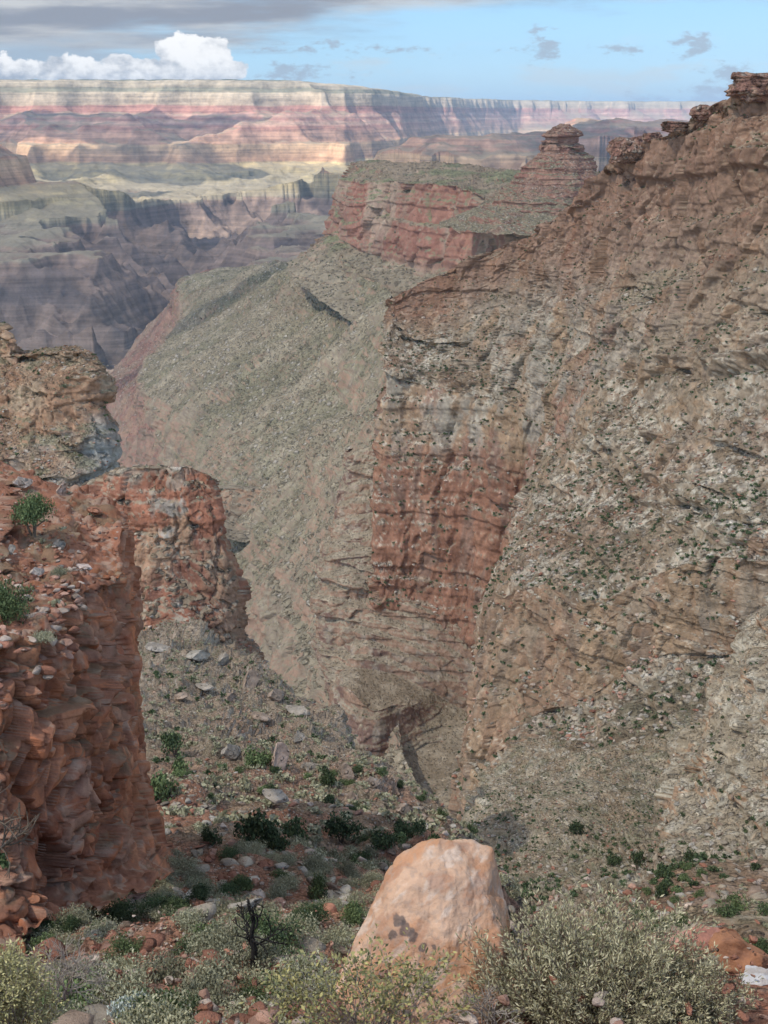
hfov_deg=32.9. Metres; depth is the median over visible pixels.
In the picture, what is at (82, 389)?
ridge
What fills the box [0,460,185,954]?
red cliff
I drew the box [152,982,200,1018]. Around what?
juniper
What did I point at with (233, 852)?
juniper
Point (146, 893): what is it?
sage tuft
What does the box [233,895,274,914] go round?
sage tuft
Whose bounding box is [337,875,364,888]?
sage tuft
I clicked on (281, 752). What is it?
boulder
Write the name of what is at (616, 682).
junipers
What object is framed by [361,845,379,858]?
sage tuft
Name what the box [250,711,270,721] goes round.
boulder
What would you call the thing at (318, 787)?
tufts
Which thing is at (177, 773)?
juniper
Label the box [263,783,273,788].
juniper
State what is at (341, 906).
sage tuft
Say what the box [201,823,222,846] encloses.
juniper
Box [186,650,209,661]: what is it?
boulder
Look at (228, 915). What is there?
sage tuft
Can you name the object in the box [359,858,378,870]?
sage tuft
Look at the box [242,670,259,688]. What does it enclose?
boulder
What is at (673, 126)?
rock outcrop
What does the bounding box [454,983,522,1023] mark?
bare twigs
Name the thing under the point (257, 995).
green shrub
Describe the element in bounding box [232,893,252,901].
sage tuft
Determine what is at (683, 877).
juniper
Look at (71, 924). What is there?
juniper
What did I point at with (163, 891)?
sage tuft
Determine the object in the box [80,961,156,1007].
sage tuft
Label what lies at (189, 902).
juniper
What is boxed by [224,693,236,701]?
boulder
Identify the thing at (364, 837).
juniper
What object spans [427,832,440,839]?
juniper
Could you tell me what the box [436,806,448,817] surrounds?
juniper
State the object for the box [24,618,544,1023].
slope
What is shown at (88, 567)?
boulder
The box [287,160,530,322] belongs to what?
promontory
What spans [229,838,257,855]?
sage tuft
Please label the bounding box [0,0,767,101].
sky
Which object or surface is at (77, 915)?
sage tuft
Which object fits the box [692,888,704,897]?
juniper
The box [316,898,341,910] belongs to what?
sage tuft
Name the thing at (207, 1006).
boulder
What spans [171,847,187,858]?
sage tuft
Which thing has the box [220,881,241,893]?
juniper
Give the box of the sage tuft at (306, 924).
[279,909,327,946]
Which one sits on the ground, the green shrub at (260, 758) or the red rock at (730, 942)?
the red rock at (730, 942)
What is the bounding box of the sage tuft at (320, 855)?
[299,850,324,862]
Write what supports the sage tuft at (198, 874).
on the slope at (185, 836)
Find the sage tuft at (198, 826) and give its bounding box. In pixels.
[193,821,210,831]
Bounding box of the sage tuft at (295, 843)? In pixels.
[291,838,310,846]
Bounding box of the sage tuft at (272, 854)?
[262,849,282,860]
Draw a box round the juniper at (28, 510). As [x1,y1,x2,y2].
[8,490,56,537]
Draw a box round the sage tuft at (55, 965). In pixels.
[39,956,76,972]
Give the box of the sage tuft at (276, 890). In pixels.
[263,878,293,899]
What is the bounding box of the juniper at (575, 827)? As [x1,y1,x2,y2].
[568,819,584,835]
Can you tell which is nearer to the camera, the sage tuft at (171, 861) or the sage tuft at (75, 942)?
the sage tuft at (75, 942)
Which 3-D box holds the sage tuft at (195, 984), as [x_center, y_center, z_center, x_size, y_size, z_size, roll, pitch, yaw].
[-3.855,10.425,28.049,1.705,0.843,1.701,8,19,25]
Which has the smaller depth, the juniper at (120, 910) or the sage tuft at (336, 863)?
the juniper at (120, 910)
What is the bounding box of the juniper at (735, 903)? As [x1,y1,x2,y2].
[731,895,750,910]
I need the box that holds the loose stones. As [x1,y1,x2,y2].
[0,106,767,1023]
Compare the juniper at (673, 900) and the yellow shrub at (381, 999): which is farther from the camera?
the juniper at (673, 900)
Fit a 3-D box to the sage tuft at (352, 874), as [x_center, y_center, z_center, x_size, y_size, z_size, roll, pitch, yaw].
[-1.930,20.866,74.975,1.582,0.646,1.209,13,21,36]
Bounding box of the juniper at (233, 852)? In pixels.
[216,844,240,860]
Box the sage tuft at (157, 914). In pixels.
[144,903,175,922]
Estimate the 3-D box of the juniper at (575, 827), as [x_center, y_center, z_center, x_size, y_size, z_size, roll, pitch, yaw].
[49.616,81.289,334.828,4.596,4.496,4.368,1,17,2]
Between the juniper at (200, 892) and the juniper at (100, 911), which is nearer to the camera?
the juniper at (100, 911)
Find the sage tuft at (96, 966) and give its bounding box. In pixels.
[53,950,111,990]
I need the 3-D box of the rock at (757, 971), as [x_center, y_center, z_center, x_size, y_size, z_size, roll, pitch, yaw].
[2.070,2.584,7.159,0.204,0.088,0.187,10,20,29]
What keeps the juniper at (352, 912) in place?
on the slope at (185, 836)
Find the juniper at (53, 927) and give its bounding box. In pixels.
[32,913,65,936]
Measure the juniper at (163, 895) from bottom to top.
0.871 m
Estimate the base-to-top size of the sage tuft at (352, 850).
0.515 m
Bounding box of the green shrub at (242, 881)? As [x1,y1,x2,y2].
[231,874,254,891]
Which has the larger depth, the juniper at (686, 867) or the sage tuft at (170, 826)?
the juniper at (686, 867)
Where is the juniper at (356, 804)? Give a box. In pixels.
[352,801,363,807]
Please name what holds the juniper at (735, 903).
on the slope at (744, 923)
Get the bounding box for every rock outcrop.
[606,136,644,163]
[642,132,662,142]
[660,121,689,132]
[689,104,711,121]
[724,72,767,103]
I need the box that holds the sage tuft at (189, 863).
[172,855,201,877]
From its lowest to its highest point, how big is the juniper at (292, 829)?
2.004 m
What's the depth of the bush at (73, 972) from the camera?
5.78 m
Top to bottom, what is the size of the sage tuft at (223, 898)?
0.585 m
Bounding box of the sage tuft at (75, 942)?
[65,932,100,949]
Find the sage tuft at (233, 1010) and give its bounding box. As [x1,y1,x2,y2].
[214,991,280,1023]
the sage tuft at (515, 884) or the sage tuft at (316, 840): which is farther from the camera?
the sage tuft at (515, 884)
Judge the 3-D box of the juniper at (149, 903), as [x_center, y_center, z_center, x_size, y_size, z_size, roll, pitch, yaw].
[-9.124,15.630,51.533,1.720,0.878,1.585,10,20,28]
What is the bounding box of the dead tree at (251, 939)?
[230,898,291,968]
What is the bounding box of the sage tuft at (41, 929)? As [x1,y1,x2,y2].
[27,917,63,944]
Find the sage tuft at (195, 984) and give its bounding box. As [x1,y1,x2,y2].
[174,968,253,1008]
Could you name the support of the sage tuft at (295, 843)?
on the slope at (185, 836)
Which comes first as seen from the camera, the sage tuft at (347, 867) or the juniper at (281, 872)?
the juniper at (281, 872)
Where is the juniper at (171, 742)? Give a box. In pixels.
[160,731,184,756]
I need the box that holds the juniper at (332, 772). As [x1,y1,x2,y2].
[329,769,337,775]
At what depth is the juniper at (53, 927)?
45.60 m
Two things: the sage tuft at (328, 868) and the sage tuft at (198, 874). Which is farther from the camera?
the sage tuft at (328, 868)
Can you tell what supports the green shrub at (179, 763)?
on the slope at (185, 836)
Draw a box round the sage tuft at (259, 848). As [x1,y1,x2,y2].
[248,839,267,855]
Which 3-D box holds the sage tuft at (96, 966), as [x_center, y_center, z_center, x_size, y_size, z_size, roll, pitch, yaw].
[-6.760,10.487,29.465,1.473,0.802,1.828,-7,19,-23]
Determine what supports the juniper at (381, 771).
on the slope at (185, 836)
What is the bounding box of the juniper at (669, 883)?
[663,878,673,886]
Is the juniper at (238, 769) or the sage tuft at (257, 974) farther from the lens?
the juniper at (238, 769)
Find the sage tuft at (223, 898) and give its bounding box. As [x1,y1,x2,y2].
[210,894,234,903]
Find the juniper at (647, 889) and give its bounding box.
[640,886,650,895]
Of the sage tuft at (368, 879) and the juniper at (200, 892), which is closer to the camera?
the juniper at (200, 892)
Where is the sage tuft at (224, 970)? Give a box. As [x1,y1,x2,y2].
[175,947,255,989]
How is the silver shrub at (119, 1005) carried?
on the slope at (185, 836)
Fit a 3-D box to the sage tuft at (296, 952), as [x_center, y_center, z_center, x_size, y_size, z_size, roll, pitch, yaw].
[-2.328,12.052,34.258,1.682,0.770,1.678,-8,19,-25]
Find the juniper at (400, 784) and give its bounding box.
[397,779,404,787]
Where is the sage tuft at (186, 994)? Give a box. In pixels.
[151,986,222,1006]
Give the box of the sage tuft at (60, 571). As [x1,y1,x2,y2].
[48,566,72,576]
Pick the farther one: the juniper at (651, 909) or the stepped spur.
the stepped spur
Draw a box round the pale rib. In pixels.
[654,593,767,860]
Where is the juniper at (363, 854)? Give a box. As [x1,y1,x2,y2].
[350,850,371,861]
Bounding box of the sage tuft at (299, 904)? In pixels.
[287,900,316,911]
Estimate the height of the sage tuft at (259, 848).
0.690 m
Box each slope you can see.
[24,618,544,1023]
[106,236,414,780]
[366,83,767,820]
[462,711,767,961]
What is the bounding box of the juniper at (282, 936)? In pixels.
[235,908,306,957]
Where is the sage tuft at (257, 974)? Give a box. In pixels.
[240,960,280,988]
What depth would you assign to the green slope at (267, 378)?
1970.23 m
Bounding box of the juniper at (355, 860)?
[348,855,362,864]
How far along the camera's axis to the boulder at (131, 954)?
39.63 m
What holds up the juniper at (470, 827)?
on the slope at (185, 836)
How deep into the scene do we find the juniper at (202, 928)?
41.17 m
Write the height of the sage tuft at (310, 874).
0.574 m
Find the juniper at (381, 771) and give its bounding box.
[375,766,388,776]
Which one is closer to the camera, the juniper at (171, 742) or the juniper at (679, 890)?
the juniper at (171, 742)
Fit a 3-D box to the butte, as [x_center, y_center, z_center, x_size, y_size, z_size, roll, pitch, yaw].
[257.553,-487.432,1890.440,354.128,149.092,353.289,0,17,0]
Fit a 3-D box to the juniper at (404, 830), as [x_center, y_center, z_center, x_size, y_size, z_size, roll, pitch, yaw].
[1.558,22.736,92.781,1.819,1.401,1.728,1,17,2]
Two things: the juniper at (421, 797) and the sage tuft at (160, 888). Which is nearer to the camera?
the sage tuft at (160, 888)
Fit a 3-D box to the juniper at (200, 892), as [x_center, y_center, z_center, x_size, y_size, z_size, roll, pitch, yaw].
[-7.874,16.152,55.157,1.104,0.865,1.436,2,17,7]
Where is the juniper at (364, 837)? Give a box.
[355,833,370,843]
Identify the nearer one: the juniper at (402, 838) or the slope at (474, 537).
the juniper at (402, 838)
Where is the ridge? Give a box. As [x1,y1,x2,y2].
[0,322,122,488]
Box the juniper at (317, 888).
[307,872,329,899]
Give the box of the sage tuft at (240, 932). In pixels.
[202,914,263,951]
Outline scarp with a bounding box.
[218,485,262,541]
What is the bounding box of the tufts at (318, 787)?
[0,103,767,953]
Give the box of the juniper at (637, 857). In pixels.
[629,849,646,869]
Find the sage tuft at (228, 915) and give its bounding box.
[214,906,247,919]
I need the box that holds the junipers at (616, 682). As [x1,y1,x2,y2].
[0,106,767,920]
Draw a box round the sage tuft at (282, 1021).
[236,999,290,1023]
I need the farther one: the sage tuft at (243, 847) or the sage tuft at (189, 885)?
the sage tuft at (243, 847)
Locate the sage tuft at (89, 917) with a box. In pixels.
[67,912,98,923]
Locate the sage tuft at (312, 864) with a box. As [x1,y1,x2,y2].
[301,857,325,871]
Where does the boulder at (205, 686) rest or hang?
on the slope at (185, 836)
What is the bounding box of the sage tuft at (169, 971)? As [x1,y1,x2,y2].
[133,948,198,984]
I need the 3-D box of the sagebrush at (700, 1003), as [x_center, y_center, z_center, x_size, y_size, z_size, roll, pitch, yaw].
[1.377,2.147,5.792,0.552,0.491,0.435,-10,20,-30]
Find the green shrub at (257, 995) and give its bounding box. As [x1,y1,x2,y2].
[228,976,274,1005]
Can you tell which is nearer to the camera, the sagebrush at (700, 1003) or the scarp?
the sagebrush at (700, 1003)
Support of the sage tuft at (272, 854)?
on the slope at (185, 836)
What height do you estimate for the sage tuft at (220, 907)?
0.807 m
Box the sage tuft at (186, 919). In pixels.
[162,904,209,932]
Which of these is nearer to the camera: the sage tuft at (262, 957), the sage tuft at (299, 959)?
the sage tuft at (299, 959)
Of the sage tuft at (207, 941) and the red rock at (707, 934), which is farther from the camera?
the sage tuft at (207, 941)
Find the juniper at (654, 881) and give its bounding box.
[649,877,658,884]
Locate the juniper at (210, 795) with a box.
[207,793,214,798]
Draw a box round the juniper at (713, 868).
[706,865,719,872]
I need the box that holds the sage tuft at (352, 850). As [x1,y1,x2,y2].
[341,845,359,857]
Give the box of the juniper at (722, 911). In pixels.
[715,902,740,917]
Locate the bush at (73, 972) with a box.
[25,935,112,1013]
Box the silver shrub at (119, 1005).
[106,989,153,1021]
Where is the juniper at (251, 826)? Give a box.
[233,807,281,849]
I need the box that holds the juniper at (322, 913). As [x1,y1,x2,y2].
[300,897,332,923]
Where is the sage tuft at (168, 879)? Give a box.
[154,873,178,885]
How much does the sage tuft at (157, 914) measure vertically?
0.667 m
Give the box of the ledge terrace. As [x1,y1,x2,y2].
[327,593,474,818]
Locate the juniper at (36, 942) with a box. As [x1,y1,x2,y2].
[26,931,63,955]
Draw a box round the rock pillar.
[80,464,264,659]
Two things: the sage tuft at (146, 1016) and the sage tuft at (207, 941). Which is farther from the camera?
the sage tuft at (207, 941)
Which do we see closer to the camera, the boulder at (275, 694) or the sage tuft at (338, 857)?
the sage tuft at (338, 857)
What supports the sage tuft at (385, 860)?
on the slope at (185, 836)
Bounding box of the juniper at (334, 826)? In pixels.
[322,811,361,843]
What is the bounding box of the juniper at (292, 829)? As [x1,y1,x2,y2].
[281,815,311,841]
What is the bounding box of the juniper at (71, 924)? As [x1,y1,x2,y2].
[60,913,81,933]
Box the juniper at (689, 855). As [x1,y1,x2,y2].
[683,846,696,860]
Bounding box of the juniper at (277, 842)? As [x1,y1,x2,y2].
[258,823,289,851]
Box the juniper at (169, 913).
[159,907,176,920]
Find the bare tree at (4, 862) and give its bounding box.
[0,779,39,877]
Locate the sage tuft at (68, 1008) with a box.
[23,999,88,1023]
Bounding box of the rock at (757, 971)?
[739,965,767,985]
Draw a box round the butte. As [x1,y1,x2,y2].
[439,123,597,235]
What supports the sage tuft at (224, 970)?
on the slope at (185, 836)
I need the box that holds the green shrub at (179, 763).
[171,751,191,772]
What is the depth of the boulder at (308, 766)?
126.05 m
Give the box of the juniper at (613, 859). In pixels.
[605,852,622,865]
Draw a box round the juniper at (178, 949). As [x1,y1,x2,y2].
[166,935,197,955]
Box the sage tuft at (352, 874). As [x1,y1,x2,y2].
[340,869,362,878]
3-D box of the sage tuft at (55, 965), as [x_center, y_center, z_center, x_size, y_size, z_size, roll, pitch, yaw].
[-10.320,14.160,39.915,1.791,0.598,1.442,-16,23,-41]
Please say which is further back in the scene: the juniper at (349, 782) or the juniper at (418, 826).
the juniper at (349, 782)
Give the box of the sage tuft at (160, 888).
[147,884,172,896]
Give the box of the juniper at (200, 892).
[186,882,212,900]
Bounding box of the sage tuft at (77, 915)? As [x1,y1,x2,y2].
[54,902,100,928]
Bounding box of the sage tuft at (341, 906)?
[321,895,347,910]
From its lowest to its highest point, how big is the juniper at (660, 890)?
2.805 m
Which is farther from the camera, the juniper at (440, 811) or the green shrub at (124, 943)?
the juniper at (440, 811)
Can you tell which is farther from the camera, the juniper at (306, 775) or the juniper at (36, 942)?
the juniper at (306, 775)
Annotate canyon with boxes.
[0,79,716,373]
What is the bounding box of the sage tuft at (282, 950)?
[259,936,293,956]
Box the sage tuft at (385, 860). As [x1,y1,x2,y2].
[372,856,391,870]
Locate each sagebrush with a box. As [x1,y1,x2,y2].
[448,878,731,1023]
[630,943,764,1023]
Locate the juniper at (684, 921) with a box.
[668,912,689,927]
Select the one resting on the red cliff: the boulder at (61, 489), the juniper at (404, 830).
the boulder at (61, 489)
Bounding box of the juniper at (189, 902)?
[166,893,192,906]
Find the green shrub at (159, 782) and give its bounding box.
[150,770,180,801]
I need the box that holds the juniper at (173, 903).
[148,895,189,913]
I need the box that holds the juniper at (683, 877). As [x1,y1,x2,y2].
[679,872,690,881]
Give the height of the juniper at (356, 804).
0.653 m
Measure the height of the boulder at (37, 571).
0.481 m
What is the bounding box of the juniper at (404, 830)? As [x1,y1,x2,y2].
[393,820,416,838]
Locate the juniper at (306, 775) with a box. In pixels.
[302,772,312,778]
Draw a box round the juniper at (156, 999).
[112,986,185,1023]
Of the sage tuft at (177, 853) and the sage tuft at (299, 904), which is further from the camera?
the sage tuft at (177, 853)
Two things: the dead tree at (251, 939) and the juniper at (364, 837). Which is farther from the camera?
the juniper at (364, 837)
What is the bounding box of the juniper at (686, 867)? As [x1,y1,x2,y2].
[680,863,691,870]
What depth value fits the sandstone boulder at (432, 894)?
6.03 m
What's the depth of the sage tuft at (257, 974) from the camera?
29.73 m
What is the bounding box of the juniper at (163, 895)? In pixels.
[153,892,178,900]
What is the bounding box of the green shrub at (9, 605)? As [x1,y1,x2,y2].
[0,573,34,625]
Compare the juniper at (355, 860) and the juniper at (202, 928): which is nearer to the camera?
the juniper at (202, 928)
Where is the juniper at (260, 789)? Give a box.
[255,785,267,793]
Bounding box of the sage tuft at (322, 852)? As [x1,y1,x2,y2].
[315,847,328,856]
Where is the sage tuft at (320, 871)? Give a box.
[307,866,328,879]
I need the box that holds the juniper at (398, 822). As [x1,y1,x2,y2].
[393,816,408,829]
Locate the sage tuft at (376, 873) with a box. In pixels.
[364,868,383,879]
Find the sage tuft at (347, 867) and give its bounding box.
[338,860,358,877]
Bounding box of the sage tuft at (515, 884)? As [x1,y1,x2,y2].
[507,879,522,892]
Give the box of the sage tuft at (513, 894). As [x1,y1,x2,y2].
[506,887,521,901]
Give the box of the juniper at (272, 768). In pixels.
[269,765,279,773]
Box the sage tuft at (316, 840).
[306,833,322,847]
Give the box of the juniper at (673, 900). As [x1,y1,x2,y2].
[670,895,681,902]
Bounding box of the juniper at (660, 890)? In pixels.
[655,880,670,898]
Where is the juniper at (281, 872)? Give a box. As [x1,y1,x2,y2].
[269,868,289,877]
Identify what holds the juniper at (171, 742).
on the slope at (185, 836)
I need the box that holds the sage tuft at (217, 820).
[212,815,230,824]
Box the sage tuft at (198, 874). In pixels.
[176,867,209,883]
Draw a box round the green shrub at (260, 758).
[243,744,272,767]
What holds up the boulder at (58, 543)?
on the red cliff
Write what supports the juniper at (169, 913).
on the slope at (185, 836)
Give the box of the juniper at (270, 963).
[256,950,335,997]
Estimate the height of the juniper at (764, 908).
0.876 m
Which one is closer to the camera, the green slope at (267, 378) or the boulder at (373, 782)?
the boulder at (373, 782)
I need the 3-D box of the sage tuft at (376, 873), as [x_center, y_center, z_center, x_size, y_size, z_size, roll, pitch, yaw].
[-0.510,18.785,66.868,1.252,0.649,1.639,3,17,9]
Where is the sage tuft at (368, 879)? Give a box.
[359,872,382,890]
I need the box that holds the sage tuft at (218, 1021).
[198,1018,249,1023]
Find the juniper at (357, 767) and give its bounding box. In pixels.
[351,764,364,772]
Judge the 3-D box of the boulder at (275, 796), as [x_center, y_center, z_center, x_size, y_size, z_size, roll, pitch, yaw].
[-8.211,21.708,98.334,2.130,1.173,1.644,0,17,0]
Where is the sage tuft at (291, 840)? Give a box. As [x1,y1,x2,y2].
[287,835,307,843]
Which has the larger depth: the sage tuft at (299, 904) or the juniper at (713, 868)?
the juniper at (713, 868)
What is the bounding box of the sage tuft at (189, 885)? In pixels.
[181,875,209,888]
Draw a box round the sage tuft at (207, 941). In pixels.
[180,924,237,957]
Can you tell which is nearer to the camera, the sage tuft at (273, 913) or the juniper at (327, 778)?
the sage tuft at (273, 913)
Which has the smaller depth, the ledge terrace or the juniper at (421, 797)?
the juniper at (421, 797)
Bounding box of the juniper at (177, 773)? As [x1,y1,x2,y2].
[170,769,185,777]
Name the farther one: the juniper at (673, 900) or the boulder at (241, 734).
the juniper at (673, 900)
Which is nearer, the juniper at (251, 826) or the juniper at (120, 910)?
the juniper at (120, 910)
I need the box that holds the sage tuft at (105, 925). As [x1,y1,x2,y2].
[74,915,125,941]
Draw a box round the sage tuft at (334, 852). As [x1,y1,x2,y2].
[326,848,342,857]
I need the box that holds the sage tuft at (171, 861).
[166,855,178,867]
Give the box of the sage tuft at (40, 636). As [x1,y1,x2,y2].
[28,629,56,642]
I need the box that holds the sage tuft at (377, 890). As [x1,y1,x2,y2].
[371,882,380,895]
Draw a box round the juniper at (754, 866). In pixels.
[750,862,761,870]
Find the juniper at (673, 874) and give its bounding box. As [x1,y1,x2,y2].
[663,870,675,877]
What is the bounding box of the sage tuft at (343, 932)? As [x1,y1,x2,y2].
[319,921,359,945]
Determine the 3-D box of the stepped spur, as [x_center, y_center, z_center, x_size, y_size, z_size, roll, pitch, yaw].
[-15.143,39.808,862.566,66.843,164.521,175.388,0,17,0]
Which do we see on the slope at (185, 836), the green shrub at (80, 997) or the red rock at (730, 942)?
the green shrub at (80, 997)
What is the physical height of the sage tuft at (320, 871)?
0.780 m
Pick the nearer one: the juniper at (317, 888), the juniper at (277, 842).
the juniper at (317, 888)
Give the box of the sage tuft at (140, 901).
[131,896,153,910]
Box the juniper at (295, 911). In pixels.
[288,906,317,930]
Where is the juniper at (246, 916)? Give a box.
[232,907,280,941]
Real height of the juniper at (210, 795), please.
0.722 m
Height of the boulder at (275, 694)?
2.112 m
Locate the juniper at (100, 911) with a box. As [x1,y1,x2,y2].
[86,906,110,916]
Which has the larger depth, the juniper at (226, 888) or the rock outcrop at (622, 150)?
the rock outcrop at (622, 150)
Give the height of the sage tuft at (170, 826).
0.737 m
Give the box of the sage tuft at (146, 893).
[123,890,152,903]
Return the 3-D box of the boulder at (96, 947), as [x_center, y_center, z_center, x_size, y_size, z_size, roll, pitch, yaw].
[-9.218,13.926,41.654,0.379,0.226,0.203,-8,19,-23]
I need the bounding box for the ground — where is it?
[478,963,767,1023]
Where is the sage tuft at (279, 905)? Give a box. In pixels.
[259,900,285,912]
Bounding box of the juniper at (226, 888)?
[212,879,245,899]
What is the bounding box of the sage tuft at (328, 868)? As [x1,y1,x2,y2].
[310,859,336,874]
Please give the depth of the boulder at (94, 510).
68.74 m
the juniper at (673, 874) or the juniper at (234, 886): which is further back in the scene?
the juniper at (673, 874)
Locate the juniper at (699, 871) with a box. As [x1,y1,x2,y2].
[695,868,707,877]
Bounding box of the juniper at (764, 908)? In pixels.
[753,901,767,915]
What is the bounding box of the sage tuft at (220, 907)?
[213,897,237,917]
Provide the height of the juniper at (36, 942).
0.946 m
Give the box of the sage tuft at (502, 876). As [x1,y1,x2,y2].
[499,871,511,886]
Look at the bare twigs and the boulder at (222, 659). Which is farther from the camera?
the boulder at (222, 659)
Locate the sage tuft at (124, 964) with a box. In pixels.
[102,947,152,977]
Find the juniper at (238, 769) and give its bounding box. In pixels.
[233,765,244,772]
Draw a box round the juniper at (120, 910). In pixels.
[101,896,138,923]
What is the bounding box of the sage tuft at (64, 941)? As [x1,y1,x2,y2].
[46,930,83,944]
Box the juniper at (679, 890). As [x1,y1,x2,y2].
[670,886,683,894]
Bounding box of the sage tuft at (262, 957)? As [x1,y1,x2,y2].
[217,929,289,973]
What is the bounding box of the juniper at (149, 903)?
[131,890,163,921]
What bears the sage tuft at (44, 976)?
on the slope at (185, 836)
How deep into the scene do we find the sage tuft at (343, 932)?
45.16 m
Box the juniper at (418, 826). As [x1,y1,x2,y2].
[407,819,426,833]
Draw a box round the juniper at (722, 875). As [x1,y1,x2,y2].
[719,873,728,878]
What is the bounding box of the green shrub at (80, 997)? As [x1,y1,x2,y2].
[34,967,108,1014]
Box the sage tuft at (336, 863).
[327,857,342,867]
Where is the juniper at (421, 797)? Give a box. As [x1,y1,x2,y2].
[416,794,426,800]
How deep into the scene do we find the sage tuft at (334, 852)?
83.45 m
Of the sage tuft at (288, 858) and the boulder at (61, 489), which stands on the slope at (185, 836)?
the sage tuft at (288, 858)
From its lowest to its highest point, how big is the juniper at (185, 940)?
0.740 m
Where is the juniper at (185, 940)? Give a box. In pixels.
[173,929,209,947]
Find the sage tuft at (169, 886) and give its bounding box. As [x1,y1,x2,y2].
[158,881,181,893]
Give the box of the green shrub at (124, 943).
[101,930,145,959]
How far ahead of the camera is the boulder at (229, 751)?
123.99 m
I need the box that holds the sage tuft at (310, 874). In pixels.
[304,869,328,881]
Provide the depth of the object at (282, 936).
39.56 m
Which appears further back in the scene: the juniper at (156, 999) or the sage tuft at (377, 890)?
the sage tuft at (377, 890)
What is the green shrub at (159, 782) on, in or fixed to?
on the slope at (185, 836)
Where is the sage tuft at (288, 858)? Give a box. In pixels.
[274,850,302,869]
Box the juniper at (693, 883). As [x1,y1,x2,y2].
[688,879,698,887]
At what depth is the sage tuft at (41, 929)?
45.40 m
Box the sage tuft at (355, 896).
[343,888,374,904]
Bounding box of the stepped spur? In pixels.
[310,447,376,693]
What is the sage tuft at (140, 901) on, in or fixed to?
on the slope at (185, 836)
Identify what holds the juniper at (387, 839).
on the slope at (185, 836)
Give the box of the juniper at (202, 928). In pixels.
[188,918,224,936]
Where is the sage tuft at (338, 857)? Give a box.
[329,855,344,862]
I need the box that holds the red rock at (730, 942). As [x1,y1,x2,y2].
[704,926,767,973]
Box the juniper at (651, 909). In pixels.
[642,906,654,912]
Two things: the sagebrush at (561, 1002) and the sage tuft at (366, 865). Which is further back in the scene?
the sage tuft at (366, 865)
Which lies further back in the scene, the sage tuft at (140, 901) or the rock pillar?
the rock pillar
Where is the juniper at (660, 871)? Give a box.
[654,861,671,878]
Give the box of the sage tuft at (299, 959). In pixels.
[265,947,338,1007]
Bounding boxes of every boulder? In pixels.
[8,544,15,554]
[11,476,32,488]
[29,567,43,576]
[53,539,65,549]
[56,481,66,494]
[76,564,91,570]
[86,507,102,514]
[90,944,101,949]
[124,952,136,960]
[145,642,169,652]
[146,967,154,976]
[155,924,165,930]
[174,691,188,700]
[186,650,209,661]
[195,683,214,690]
[195,1001,213,1010]
[217,652,228,665]
[221,744,240,759]
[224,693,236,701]
[232,733,245,741]
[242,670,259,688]
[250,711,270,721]
[262,788,288,804]
[268,688,283,700]
[271,742,289,769]
[285,705,309,716]
[293,730,307,744]
[300,762,318,771]
[336,838,510,1023]
[337,762,354,779]
[344,791,358,800]
[365,776,381,787]
[396,803,413,814]
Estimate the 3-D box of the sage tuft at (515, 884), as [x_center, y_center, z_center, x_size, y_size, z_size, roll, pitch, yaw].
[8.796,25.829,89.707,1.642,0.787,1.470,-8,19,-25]
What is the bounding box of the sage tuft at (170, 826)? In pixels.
[164,823,177,828]
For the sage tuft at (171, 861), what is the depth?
63.12 m
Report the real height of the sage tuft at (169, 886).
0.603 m
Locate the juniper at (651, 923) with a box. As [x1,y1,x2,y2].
[642,919,665,927]
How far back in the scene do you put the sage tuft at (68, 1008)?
23.72 m
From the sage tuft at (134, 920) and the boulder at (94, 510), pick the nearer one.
the sage tuft at (134, 920)
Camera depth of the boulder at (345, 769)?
124.38 m
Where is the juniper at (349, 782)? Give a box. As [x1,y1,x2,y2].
[343,779,355,785]
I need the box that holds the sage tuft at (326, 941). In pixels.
[316,933,343,955]
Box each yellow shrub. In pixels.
[0,933,68,1023]
[239,923,480,1023]
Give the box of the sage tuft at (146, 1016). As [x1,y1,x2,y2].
[103,987,198,1023]
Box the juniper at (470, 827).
[467,822,478,833]
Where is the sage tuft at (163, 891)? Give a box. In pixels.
[148,887,180,899]
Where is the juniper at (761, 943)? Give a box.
[753,935,767,953]
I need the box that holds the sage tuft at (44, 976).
[34,966,56,997]
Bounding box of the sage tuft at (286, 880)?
[269,872,302,891]
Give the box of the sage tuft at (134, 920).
[113,912,147,925]
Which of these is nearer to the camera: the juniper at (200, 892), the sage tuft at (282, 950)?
the sage tuft at (282, 950)
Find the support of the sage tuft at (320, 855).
on the slope at (185, 836)
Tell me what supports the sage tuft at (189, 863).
on the slope at (185, 836)
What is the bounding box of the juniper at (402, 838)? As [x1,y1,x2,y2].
[394,831,406,843]
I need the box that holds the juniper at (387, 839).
[369,825,398,849]
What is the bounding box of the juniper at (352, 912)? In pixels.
[337,900,367,927]
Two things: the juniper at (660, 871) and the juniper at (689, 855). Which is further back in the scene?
the juniper at (689, 855)
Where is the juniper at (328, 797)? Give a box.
[322,793,334,803]
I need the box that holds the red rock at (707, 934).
[648,924,720,961]
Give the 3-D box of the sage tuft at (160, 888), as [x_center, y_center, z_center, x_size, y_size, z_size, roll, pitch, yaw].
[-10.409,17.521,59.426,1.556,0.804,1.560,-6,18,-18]
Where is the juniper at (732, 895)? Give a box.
[730,891,747,900]
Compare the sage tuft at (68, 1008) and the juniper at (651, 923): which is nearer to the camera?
the sage tuft at (68, 1008)
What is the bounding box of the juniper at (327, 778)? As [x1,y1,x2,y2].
[319,766,336,786]
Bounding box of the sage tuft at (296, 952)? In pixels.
[279,945,327,974]
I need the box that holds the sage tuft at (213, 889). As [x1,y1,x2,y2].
[186,878,222,897]
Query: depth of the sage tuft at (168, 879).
61.30 m
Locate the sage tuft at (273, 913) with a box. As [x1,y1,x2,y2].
[258,906,283,921]

